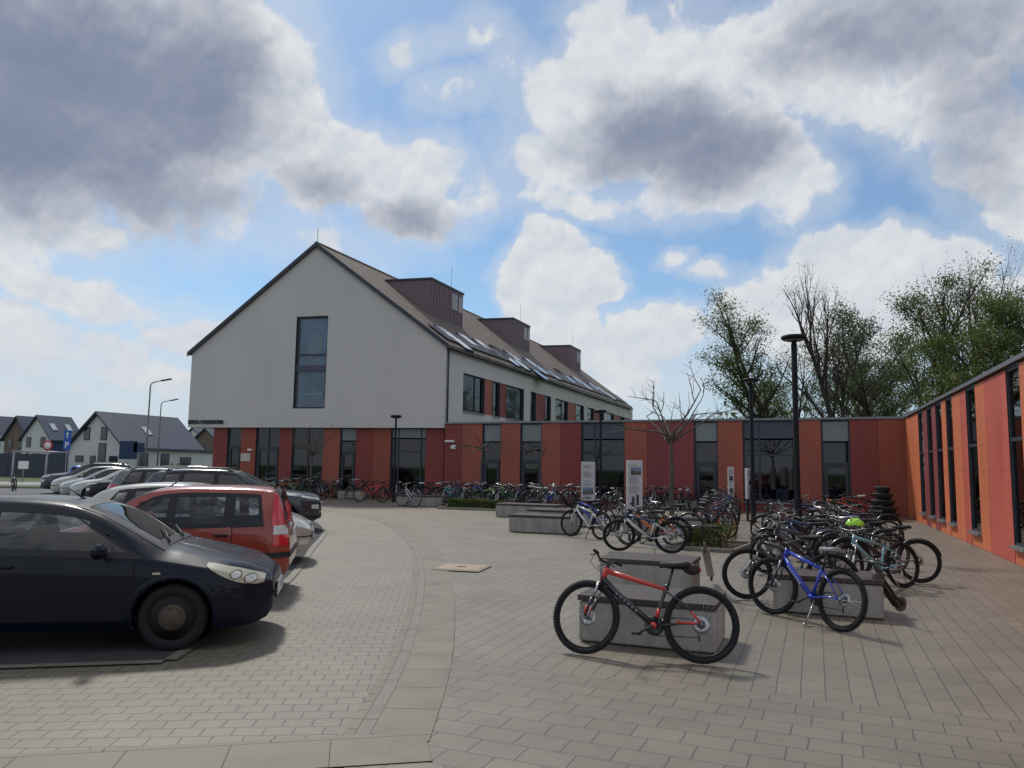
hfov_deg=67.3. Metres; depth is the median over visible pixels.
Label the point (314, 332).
window
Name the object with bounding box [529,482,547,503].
bicycle
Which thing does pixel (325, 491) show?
bicycle
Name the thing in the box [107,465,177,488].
parked car
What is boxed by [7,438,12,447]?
window
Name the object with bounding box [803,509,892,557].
bicycle
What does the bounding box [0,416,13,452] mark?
house
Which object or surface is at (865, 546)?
bicycle
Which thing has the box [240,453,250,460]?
wall plaque
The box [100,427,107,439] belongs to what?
window
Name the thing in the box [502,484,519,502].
bicycle
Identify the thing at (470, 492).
bicycle
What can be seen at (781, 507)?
bicycle
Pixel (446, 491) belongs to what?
bicycle
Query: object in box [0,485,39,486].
grass verge
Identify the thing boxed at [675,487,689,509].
bicycle
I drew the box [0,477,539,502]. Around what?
ground
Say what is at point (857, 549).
bicycle
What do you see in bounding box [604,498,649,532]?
bicycle
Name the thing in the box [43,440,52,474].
road sign
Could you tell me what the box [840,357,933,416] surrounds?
leafy tree
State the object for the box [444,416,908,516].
school wing
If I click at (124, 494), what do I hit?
parked car
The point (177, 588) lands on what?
parked car
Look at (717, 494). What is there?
bicycle
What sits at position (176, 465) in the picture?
fence
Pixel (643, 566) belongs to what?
concrete bench
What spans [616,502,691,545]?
bicycle
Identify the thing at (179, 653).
parking kerb
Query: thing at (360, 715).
border setts
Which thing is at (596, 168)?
sky
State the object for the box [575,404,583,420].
window
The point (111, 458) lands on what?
window
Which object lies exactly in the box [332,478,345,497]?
bicycle
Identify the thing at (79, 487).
parked car
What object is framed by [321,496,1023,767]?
plaza paving
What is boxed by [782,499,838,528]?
bicycle
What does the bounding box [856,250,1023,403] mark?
leafy tree
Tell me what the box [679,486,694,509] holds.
bicycle
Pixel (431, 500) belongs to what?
concrete bench
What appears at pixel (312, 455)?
young tree
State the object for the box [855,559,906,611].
kick scooter
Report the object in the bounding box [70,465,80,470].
parked car
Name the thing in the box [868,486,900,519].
tiered planter
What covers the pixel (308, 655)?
drive paving
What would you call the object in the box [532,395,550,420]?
window
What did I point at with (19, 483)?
street
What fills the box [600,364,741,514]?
young tree
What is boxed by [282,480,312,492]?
bicycle
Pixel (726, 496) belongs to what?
bicycle
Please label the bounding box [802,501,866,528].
bicycle
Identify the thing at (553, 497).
bicycle
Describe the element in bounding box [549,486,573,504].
bicycle
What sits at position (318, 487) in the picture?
bicycle
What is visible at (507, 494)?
bicycle
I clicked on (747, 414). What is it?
leafy tree
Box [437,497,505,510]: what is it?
box hedge
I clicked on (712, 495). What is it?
bicycle
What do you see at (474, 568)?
manhole cover
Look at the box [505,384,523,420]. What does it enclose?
window
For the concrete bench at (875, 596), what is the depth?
9.65 m
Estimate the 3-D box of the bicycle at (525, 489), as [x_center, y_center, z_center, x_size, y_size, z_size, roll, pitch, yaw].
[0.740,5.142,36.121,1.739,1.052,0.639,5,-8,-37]
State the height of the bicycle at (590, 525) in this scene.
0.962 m
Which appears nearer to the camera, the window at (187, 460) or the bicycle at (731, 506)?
the bicycle at (731, 506)
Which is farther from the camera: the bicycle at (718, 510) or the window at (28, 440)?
the window at (28, 440)
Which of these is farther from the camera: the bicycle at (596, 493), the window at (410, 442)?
the window at (410, 442)
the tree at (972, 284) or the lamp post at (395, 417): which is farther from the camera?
the tree at (972, 284)
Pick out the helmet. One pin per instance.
(855, 521)
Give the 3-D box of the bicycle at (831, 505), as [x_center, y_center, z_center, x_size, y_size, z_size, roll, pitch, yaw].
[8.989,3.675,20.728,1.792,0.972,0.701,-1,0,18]
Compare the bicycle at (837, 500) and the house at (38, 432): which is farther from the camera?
the house at (38, 432)
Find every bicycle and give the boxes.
[8,474,18,490]
[272,479,299,489]
[280,480,315,492]
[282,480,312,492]
[294,480,329,499]
[305,477,336,497]
[312,479,341,497]
[313,478,342,498]
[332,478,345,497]
[345,478,359,498]
[347,479,368,498]
[353,482,388,501]
[366,480,378,498]
[378,480,395,498]
[390,480,402,499]
[396,482,421,506]
[408,481,422,493]
[414,481,437,494]
[418,481,448,494]
[420,479,446,494]
[428,482,456,494]
[434,483,468,504]
[436,480,460,501]
[443,482,472,502]
[445,482,462,500]
[455,484,477,498]
[457,482,486,498]
[468,484,502,503]
[469,483,486,496]
[471,482,495,499]
[480,485,517,503]
[491,486,510,502]
[492,482,524,502]
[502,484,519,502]
[503,486,539,502]
[506,483,535,502]
[506,484,544,502]
[516,482,539,502]
[520,485,555,503]
[526,483,564,503]
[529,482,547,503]
[536,486,563,503]
[542,484,561,503]
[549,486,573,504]
[550,485,574,505]
[553,548,739,663]
[559,484,585,506]
[560,500,611,539]
[565,487,596,507]
[568,485,580,506]
[569,497,615,532]
[594,487,624,507]
[595,486,607,508]
[603,504,687,553]
[604,491,649,518]
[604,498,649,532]
[606,485,624,507]
[613,487,625,508]
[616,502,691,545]
[632,495,704,541]
[643,485,657,508]
[647,486,663,506]
[654,484,669,508]
[661,488,675,507]
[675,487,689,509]
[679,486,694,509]
[691,500,735,533]
[692,498,736,530]
[693,501,737,537]
[697,496,738,524]
[699,487,709,510]
[700,493,740,522]
[706,490,736,511]
[707,497,741,524]
[708,490,740,514]
[708,491,737,516]
[722,528,857,599]
[748,539,867,631]
[749,518,856,573]
[750,502,813,540]
[750,512,850,568]
[752,498,810,529]
[761,499,830,532]
[762,507,838,548]
[764,511,851,560]
[770,509,853,554]
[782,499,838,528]
[793,494,841,513]
[802,500,875,545]
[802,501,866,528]
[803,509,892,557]
[808,498,856,513]
[811,511,899,568]
[814,500,881,535]
[815,496,867,519]
[816,514,909,573]
[825,504,904,548]
[827,522,941,582]
[831,493,878,518]
[832,527,919,589]
[834,504,902,541]
[841,493,873,511]
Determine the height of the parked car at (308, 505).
1.732 m
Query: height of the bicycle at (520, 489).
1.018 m
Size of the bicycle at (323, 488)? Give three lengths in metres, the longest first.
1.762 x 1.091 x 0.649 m
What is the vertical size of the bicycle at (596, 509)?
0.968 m
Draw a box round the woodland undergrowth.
[719,400,914,418]
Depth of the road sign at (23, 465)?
59.59 m
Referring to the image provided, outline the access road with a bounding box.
[0,488,61,494]
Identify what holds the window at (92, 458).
in the house at (98, 436)
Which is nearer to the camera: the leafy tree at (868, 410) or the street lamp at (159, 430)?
the leafy tree at (868, 410)
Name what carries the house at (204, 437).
on the ground
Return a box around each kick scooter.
[682,525,721,580]
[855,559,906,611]
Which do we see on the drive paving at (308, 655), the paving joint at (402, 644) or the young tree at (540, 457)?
the paving joint at (402, 644)
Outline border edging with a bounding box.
[326,510,424,738]
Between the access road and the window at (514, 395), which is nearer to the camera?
the access road
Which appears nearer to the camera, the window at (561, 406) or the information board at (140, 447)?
the window at (561, 406)
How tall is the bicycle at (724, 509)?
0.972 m
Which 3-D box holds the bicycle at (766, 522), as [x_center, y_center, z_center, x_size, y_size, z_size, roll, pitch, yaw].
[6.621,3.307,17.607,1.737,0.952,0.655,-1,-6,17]
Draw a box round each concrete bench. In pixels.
[337,489,369,498]
[395,494,441,506]
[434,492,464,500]
[495,502,563,516]
[508,513,577,533]
[527,508,602,526]
[578,584,725,652]
[599,551,700,588]
[610,513,706,534]
[643,497,697,508]
[771,566,884,618]
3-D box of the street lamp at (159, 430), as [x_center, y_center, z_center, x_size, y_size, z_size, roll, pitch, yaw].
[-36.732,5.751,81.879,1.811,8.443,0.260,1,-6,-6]
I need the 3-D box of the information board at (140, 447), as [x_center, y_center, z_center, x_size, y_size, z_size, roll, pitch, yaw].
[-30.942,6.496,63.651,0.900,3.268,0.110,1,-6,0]
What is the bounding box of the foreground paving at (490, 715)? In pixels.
[344,659,1023,767]
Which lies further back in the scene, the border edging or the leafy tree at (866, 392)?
the leafy tree at (866, 392)
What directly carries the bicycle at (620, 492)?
on the plaza paving at (949, 639)
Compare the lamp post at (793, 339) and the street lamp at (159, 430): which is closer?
the lamp post at (793, 339)
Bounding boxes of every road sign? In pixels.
[18,461,28,481]
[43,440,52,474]
[63,430,71,472]
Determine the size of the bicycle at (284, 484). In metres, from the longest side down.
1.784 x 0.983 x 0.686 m
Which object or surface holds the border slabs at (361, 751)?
on the drive paving at (308, 655)
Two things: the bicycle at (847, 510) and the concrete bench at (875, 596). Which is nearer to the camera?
the concrete bench at (875, 596)
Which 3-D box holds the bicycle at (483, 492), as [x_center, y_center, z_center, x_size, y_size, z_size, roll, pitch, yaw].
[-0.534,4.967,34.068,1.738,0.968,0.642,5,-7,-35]
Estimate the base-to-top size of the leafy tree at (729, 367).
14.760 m
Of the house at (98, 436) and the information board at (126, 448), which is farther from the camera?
the house at (98, 436)
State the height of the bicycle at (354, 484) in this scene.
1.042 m
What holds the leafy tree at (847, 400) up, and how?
on the ground
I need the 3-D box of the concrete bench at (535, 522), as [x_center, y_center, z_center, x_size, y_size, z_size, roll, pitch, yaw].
[0.872,3.865,21.361,1.750,0.470,0.892,-2,-7,21]
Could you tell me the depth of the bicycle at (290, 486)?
37.97 m
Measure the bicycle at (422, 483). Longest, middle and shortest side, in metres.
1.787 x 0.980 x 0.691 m
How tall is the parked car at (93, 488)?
1.678 m
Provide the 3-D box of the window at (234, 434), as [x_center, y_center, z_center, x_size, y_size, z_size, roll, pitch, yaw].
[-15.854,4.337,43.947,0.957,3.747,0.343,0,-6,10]
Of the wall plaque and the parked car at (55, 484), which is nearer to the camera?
the parked car at (55, 484)
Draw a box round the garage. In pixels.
[198,450,212,466]
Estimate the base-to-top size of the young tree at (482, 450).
3.405 m
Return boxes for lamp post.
[391,415,401,501]
[594,410,606,508]
[742,378,758,521]
[781,334,806,546]
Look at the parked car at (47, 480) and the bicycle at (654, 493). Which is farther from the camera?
the parked car at (47, 480)
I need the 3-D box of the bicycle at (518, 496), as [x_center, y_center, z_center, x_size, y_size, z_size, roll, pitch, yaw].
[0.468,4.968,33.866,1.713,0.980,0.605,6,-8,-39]
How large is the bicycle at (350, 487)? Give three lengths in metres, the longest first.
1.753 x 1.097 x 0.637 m
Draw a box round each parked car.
[0,488,282,649]
[40,462,133,493]
[50,466,126,494]
[59,467,123,493]
[60,479,296,574]
[69,467,135,495]
[70,465,80,470]
[71,478,313,553]
[85,466,197,496]
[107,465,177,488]
[145,466,321,520]
[187,465,210,466]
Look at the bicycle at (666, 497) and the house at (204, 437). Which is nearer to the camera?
the bicycle at (666, 497)
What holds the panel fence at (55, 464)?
on the ground
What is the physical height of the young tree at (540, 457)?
3.377 m
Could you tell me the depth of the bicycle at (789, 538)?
14.31 m
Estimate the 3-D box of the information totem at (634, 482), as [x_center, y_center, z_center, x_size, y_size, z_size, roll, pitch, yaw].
[3.045,2.899,19.129,0.380,1.982,0.305,0,-6,4]
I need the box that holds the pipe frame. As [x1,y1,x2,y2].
[10,451,70,482]
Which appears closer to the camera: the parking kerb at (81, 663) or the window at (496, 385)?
the parking kerb at (81, 663)
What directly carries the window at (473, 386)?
in the school building
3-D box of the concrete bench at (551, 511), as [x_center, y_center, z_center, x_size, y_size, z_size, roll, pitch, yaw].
[1.654,4.163,24.043,2.200,0.470,0.892,-2,-7,21]
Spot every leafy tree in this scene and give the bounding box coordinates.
[684,285,790,418]
[686,293,802,418]
[735,376,800,417]
[765,331,844,417]
[798,296,924,416]
[799,338,878,416]
[802,325,924,416]
[814,358,900,416]
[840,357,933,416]
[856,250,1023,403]
[872,337,951,416]
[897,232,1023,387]
[898,304,1023,408]
[928,281,1023,386]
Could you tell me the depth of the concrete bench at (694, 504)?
34.46 m
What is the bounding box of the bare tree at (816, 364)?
[764,263,857,416]
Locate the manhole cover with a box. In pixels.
[431,563,490,572]
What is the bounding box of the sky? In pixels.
[0,0,1023,429]
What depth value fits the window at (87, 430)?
82.80 m
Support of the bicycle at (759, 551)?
on the plaza paving at (949, 639)
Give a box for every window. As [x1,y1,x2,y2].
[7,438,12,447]
[26,437,30,446]
[40,437,45,446]
[75,455,83,461]
[83,427,90,439]
[89,456,95,463]
[97,443,106,461]
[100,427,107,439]
[109,456,117,461]
[137,453,148,466]
[160,454,169,465]
[180,457,190,464]
[226,428,241,470]
[254,428,279,482]
[291,428,323,494]
[293,316,327,408]
[338,428,356,488]
[389,428,444,491]
[463,373,485,414]
[482,423,501,488]
[491,380,500,417]
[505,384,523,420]
[519,423,541,501]
[520,392,535,420]
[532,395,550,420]
[555,398,567,420]
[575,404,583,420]
[581,407,593,419]
[581,422,624,496]
[606,412,613,419]
[694,421,718,507]
[742,420,794,502]
[820,419,851,508]
[918,410,925,515]
[926,405,935,518]
[935,401,945,522]
[945,395,956,526]
[965,384,981,535]
[1005,362,1023,552]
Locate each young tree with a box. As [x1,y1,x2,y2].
[279,425,342,491]
[447,431,526,496]
[513,435,564,495]
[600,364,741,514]
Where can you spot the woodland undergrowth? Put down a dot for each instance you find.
(733, 415)
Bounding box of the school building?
[187,235,632,497]
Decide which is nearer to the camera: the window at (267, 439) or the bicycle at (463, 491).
the bicycle at (463, 491)
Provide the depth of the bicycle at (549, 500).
33.18 m
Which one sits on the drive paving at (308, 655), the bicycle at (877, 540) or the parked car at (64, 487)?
the parked car at (64, 487)
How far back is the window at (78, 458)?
82.86 m
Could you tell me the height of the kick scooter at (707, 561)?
0.972 m
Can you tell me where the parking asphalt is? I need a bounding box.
[0,516,322,664]
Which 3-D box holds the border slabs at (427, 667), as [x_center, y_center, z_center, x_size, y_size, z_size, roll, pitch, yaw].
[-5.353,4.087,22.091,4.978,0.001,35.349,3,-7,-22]
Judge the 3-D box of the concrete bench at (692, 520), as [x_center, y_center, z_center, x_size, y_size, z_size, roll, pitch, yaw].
[4.129,3.934,21.557,2.600,0.470,0.892,-2,-7,21]
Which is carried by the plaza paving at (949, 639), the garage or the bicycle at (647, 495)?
the bicycle at (647, 495)
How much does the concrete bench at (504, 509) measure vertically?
0.470 m
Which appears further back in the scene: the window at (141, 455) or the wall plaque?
the window at (141, 455)
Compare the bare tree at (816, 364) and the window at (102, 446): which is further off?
the window at (102, 446)
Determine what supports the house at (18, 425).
on the ground
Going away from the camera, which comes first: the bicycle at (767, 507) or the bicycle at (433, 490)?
the bicycle at (767, 507)
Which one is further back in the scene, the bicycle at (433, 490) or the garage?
the garage
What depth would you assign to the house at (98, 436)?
83.58 m
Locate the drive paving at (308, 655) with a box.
[0,510,413,753]
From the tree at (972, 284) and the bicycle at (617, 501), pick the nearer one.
the bicycle at (617, 501)
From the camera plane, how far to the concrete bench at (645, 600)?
7.84 m
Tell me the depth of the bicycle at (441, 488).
37.40 m
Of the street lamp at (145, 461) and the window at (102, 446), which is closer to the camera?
the street lamp at (145, 461)
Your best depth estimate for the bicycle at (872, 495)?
30.01 m
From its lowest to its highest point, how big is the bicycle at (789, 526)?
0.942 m
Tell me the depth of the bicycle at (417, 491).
32.89 m
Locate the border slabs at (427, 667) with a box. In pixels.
[322,508,454,740]
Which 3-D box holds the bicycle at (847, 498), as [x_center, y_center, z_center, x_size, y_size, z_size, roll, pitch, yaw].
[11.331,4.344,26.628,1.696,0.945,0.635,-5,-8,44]
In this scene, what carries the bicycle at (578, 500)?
on the plaza paving at (949, 639)
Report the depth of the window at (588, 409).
67.95 m
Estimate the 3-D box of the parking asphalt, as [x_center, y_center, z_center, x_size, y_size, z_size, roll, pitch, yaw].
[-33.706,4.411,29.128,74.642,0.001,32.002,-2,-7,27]
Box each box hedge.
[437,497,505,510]
[665,523,750,552]
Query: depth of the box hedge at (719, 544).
17.42 m
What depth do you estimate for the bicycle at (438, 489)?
37.59 m
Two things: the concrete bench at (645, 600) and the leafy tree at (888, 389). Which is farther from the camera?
the leafy tree at (888, 389)
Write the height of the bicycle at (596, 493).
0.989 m
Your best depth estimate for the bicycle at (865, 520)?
14.56 m
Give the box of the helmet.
[845,518,864,533]
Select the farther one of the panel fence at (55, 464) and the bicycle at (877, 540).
the panel fence at (55, 464)
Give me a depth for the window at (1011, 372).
15.53 m
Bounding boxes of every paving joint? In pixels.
[1,734,432,767]
[323,510,454,740]
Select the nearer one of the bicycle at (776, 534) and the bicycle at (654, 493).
the bicycle at (776, 534)
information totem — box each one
[581,462,594,510]
[626,460,642,540]
[727,467,733,518]
[745,468,750,521]
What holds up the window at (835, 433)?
in the school wing at (849, 456)
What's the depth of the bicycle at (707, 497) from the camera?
24.96 m
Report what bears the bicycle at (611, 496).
on the plaza paving at (949, 639)
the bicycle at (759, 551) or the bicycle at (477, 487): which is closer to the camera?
the bicycle at (759, 551)
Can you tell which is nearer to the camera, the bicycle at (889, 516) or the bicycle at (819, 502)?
the bicycle at (889, 516)
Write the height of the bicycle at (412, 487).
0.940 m
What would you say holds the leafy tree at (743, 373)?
on the ground
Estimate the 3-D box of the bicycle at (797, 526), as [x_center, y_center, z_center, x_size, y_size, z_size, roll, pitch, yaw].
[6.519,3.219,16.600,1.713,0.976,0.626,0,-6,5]
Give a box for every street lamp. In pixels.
[144,378,171,466]
[156,399,177,465]
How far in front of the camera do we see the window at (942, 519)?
23.94 m
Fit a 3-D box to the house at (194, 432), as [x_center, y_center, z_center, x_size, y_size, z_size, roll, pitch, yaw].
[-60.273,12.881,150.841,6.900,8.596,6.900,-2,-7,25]
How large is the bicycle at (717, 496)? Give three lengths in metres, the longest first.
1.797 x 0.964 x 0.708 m
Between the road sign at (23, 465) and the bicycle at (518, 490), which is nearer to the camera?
the bicycle at (518, 490)
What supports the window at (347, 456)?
in the school building
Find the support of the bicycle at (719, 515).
on the plaza paving at (949, 639)
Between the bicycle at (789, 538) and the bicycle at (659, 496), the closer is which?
the bicycle at (789, 538)
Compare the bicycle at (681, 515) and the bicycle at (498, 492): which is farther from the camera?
the bicycle at (498, 492)
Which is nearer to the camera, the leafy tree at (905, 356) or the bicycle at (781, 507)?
the bicycle at (781, 507)
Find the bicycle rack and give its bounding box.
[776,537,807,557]
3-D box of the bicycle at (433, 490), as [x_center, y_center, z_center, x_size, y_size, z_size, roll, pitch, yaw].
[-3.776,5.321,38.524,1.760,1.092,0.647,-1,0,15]
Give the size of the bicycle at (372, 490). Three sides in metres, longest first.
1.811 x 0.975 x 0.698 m
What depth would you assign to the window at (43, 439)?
110.18 m
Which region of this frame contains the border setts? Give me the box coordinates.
[324,510,417,738]
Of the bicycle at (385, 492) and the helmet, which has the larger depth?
the bicycle at (385, 492)
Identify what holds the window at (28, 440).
in the house at (38, 432)
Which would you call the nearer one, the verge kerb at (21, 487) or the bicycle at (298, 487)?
the bicycle at (298, 487)
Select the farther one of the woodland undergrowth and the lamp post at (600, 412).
the woodland undergrowth
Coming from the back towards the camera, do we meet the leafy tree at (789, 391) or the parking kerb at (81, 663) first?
the leafy tree at (789, 391)
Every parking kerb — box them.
[0,659,164,667]
[165,520,326,659]
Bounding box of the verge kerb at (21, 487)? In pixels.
[0,486,42,488]
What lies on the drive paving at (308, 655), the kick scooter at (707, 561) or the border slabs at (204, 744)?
the border slabs at (204, 744)
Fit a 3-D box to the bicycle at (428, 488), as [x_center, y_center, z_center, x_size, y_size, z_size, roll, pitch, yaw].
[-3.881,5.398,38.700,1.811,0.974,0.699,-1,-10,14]
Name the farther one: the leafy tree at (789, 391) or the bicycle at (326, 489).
the leafy tree at (789, 391)
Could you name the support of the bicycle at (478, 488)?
on the plaza paving at (949, 639)
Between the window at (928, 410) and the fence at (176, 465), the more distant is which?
the fence at (176, 465)
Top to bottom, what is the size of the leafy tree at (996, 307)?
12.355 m
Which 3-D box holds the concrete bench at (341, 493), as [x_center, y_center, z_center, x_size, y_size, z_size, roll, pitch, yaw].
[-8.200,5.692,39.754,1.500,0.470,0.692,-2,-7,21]
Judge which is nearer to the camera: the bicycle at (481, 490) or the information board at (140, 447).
the bicycle at (481, 490)
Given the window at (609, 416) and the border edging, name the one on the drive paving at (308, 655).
the border edging
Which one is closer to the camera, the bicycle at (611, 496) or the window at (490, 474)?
the bicycle at (611, 496)
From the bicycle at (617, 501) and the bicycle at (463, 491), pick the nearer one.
the bicycle at (617, 501)
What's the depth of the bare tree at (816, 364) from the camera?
48.91 m
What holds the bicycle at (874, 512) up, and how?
on the plaza paving at (949, 639)
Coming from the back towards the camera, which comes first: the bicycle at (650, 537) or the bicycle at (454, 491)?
the bicycle at (454, 491)
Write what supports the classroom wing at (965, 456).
on the ground
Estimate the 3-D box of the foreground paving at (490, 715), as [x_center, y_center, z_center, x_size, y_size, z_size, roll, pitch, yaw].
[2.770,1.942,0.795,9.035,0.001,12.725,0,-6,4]
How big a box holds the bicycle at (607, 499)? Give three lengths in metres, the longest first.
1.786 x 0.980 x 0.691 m
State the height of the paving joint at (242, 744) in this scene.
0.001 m
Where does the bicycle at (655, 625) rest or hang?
on the plaza paving at (949, 639)
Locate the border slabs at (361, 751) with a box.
[0,735,431,767]
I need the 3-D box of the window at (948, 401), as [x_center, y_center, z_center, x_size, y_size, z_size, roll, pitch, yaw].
[12.546,2.191,21.928,0.488,3.663,1.050,0,-6,4]
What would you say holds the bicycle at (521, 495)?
on the plaza paving at (949, 639)
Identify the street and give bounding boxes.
[0,481,40,484]
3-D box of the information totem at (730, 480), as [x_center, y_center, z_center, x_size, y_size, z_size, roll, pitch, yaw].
[8.004,3.978,28.091,0.210,1.883,0.213,0,-6,10]
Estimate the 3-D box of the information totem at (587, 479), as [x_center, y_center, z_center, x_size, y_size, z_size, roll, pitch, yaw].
[2.352,3.393,23.753,0.420,1.958,0.425,0,-6,8]
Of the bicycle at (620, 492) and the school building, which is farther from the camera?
the school building
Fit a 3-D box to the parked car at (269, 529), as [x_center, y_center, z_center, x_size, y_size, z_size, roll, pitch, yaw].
[-4.782,2.134,10.783,3.360,1.591,2.044,2,-6,-11]
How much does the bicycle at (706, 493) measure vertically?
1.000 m
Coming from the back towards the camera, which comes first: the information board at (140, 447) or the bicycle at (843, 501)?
the information board at (140, 447)
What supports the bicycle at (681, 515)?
on the plaza paving at (949, 639)
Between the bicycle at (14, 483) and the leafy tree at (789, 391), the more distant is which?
the leafy tree at (789, 391)
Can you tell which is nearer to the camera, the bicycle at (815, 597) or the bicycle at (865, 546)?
the bicycle at (815, 597)
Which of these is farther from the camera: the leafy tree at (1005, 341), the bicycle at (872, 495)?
the leafy tree at (1005, 341)
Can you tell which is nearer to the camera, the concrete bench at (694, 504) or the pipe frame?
the concrete bench at (694, 504)
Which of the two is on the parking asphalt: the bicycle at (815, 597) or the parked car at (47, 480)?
the parked car at (47, 480)
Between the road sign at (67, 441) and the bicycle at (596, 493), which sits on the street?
the road sign at (67, 441)
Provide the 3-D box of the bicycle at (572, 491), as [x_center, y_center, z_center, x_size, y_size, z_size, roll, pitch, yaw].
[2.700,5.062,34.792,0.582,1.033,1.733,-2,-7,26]
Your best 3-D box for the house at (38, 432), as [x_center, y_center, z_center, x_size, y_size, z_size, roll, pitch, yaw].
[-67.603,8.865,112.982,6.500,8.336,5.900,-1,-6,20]
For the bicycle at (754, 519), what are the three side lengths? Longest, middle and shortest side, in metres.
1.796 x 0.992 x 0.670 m
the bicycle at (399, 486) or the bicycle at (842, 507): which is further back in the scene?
the bicycle at (399, 486)
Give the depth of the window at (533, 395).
53.95 m
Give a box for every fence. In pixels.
[0,452,65,477]
[166,463,186,465]
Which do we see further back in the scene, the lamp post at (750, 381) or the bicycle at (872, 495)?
the bicycle at (872, 495)
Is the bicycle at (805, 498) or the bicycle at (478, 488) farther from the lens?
the bicycle at (478, 488)
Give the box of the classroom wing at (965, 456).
[903,351,1023,566]
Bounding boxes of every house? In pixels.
[0,415,33,453]
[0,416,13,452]
[17,415,78,471]
[69,411,204,471]
[189,428,203,436]
[194,428,213,450]
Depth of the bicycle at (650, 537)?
16.46 m
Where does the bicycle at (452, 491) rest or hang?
on the plaza paving at (949, 639)
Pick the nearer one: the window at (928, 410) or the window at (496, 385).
the window at (928, 410)
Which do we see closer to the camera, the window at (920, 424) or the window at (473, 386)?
the window at (920, 424)
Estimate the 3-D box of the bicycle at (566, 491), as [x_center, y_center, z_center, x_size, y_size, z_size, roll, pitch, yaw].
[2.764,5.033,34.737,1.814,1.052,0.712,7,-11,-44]
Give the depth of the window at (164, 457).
85.51 m
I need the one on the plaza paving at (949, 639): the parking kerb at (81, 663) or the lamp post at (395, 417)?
the lamp post at (395, 417)
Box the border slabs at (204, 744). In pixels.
[0,731,424,757]
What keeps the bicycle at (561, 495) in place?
on the plaza paving at (949, 639)
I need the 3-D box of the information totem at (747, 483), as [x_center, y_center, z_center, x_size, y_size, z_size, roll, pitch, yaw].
[8.306,3.878,26.890,0.260,1.836,0.163,2,-6,-14]
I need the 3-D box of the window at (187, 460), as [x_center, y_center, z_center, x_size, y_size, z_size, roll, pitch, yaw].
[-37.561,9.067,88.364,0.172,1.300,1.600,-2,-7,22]
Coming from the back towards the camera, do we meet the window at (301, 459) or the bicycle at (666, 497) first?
the window at (301, 459)
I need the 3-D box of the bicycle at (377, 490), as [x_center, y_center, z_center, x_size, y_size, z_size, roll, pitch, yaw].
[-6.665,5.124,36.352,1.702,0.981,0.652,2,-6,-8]

